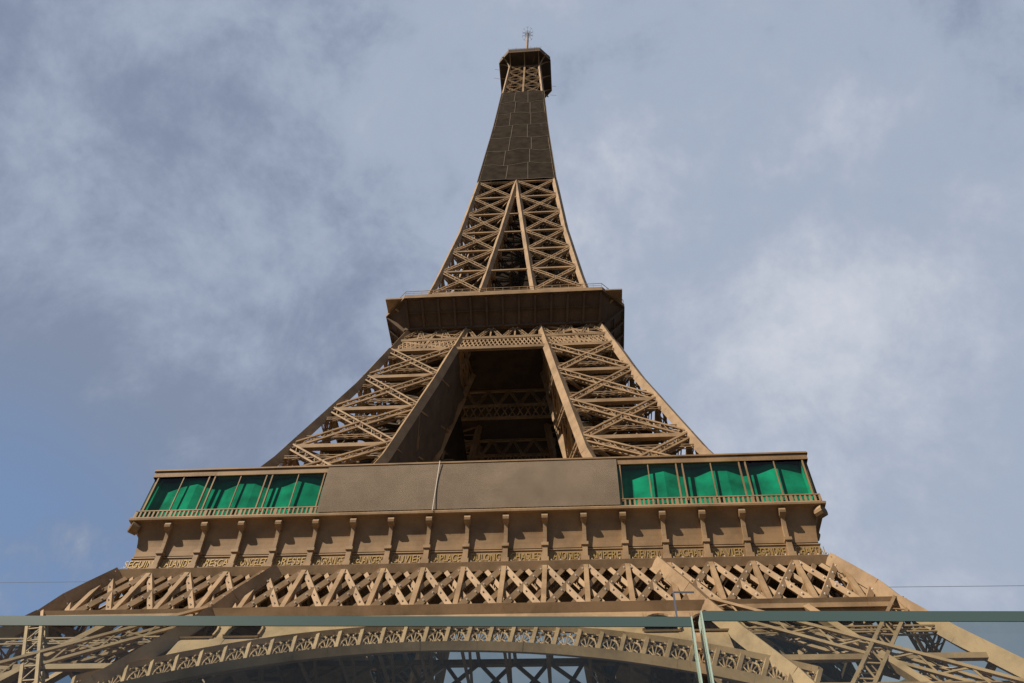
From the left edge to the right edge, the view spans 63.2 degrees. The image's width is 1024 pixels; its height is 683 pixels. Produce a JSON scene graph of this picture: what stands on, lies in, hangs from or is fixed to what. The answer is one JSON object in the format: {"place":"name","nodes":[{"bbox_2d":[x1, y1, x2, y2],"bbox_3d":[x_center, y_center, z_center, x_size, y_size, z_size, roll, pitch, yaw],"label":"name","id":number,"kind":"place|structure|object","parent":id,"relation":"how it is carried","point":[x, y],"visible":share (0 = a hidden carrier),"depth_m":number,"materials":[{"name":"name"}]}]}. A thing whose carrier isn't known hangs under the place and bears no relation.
{"place":"outdoors","nodes":[
{"label":"outdoors","id":0,"kind":"place"},
{"bbox_2d":[67,181,872,606],"bbox_3d":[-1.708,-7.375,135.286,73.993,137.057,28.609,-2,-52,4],"label":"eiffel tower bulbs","id":1,"kind":"object","parent":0,"point":[459,569],"visible":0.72,"depth_m":77.80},
{"bbox_2d":[0,582,966,586],"bbox_3d":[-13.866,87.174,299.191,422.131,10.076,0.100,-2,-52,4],"label":"overhead wire","id":2,"kind":"object","parent":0,"point":[925,586],"visible":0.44,"depth_m":285.02,"materials":[{"name":"grey metal"}]},
{"bbox_2d":[361,71,631,460],"bbox_3d":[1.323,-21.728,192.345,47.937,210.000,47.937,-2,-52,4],"label":"eiffel tower inner nets","id":3,"kind":"object","parent":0,"point":[519,279],"visible":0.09,"depth_m":174.59},
{"bbox_2d":[0,613,1023,682],"bbox_3d":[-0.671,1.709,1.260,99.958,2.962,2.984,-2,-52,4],"label":"glass wall","id":4,"kind":"structure","parent":0,"point":[848,652],"depth_m":2.29,"materials":[{"name":"clear glass"}]},
{"bbox_2d":[397,611,706,675],"bbox_3d":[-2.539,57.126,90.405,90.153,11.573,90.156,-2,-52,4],"label":"glass panel edge","id":5,"kind":"structure","parent":4,"relation":"attached to","point":[693,614],"depth_m":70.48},
{"bbox_2d":[0,0,1023,615],"label":"sky","id":6,"kind":"structure","parent":0,"point":[807,216],"materials":[{"name":"blue"}]},
{"label":"ground","id":7,"kind":"structure","parent":0,"visible":0},
{"bbox_2d":[25,64,927,682],"bbox_3d":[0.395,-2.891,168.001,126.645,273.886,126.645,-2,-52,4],"label":"lattice tower framework","id":8,"kind":"object","parent":7,"relation":"on","point":[251,584],"visible":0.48,"depth_m":81.88,"materials":[{"name":"brown metal"}]},
{"bbox_2d":[432,461,439,509],"bbox_3d":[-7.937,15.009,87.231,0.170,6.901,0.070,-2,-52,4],"label":"pole","id":9,"kind":"object","parent":8,"relation":"attached to","point":[436,485],"visible":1,"depth_m":87.21,"materials":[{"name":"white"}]},
{"bbox_2d":[388,72,562,462],"bbox_3d":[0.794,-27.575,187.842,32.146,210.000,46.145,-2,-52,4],"label":"tower shaft panels","id":10,"kind":"object","parent":8,"relation":"attached to","point":[454,449],"depth_m":202.65,"materials":[{"name":"brown metal"}]},
{"bbox_2d":[477,90,556,181],"bbox_3d":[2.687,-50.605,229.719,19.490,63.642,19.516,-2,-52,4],"label":"panel seams","id":11,"kind":"object","parent":10,"relation":"attached to","point":[519,136],"visible":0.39,"depth_m":220.54,"materials":[{"name":"brown metal"}]},
{"bbox_2d":[127,493,827,678],"bbox_3d":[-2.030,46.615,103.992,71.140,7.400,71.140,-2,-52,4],"label":"first-level gallery","id":12,"kind":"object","parent":8,"relation":"on","point":[748,526],"depth_m":83.38,"materials":[{"name":"metal"}]},
{"bbox_2d":[317,459,619,511],"bbox_3d":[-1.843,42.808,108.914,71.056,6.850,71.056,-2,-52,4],"label":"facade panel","id":13,"kind":"object","parent":12,"relation":"attached to","point":[503,484],"visible":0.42,"depth_m":86.94,"materials":[{"name":"metal"}]},
{"bbox_2d":[121,553,827,568],"bbox_3d":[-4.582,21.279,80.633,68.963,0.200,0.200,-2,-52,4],"label":"eiffel tower frieze bulbs","id":14,"kind":"object","parent":12,"relation":"attached to","point":[470,561],"visible":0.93,"depth_m":80.59,"materials":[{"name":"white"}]},
{"bbox_2d":[123,546,827,567],"bbox_3d":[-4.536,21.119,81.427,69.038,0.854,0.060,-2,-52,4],"label":"eiffel tower gold names","id":15,"kind":"object","parent":12,"relation":"on","point":[592,555],"visible":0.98,"depth_m":81.34,"materials":[{"name":"brown metal"}]},
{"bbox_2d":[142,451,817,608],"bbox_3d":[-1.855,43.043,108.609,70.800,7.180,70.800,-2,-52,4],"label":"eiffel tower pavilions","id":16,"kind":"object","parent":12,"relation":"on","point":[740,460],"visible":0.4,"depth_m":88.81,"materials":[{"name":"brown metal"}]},
{"bbox_2d":[141,462,814,516],"bbox_3d":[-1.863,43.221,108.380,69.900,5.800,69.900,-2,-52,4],"label":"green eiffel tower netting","id":17,"kind":"object","parent":16,"relation":"attached to","point":[727,480],"visible":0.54,"depth_m":87.56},
{"bbox_2d":[137,462,818,516],"bbox_3d":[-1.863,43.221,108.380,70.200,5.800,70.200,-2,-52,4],"label":"railing","id":18,"kind":"object","parent":16,"relation":"attached to","point":[155,481],"visible":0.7,"depth_m":88.54,"materials":[{"name":"brown metal"}]},
{"bbox_2d":[385,283,624,460],"bbox_3d":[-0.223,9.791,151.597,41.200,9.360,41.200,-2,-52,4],"label":"second-level platform","id":19,"kind":"structure","parent":8,"relation":"on","point":[500,311],"depth_m":142.04,"materials":[{"name":"metal"}]},
{"bbox_2d":[304,69,726,588],"bbox_3d":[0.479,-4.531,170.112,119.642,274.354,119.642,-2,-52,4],"label":"lattice bracing","id":20,"kind":"object","parent":8,"relation":"in","point":[391,427],"visible":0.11,"depth_m":123.99,"materials":[{"name":"brown metal"}]},
{"bbox_2d":[496,33,555,97],"bbox_3d":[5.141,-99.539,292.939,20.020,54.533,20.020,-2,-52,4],"label":"top observation deck","id":21,"kind":"structure","parent":8,"relation":"on","point":[526,56],"depth_m":275.70,"materials":[{"name":"brown metal"}]},
{"bbox_2d":[522,27,532,39],"bbox_3d":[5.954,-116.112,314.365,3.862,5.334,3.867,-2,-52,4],"label":"antenna","id":22,"kind":"object","parent":21,"relation":"on","point":[527,32],"visible":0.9,"depth_m":313.84,"materials":[{"name":"grey metal"}]},
{"bbox_2d":[0,591,1023,682],"bbox_3d":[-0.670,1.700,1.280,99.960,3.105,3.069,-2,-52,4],"label":"glass wall fittings","id":23,"kind":"object","parent":7,"relation":"on","point":[676,621],"visible":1,"depth_m":2.36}
]}

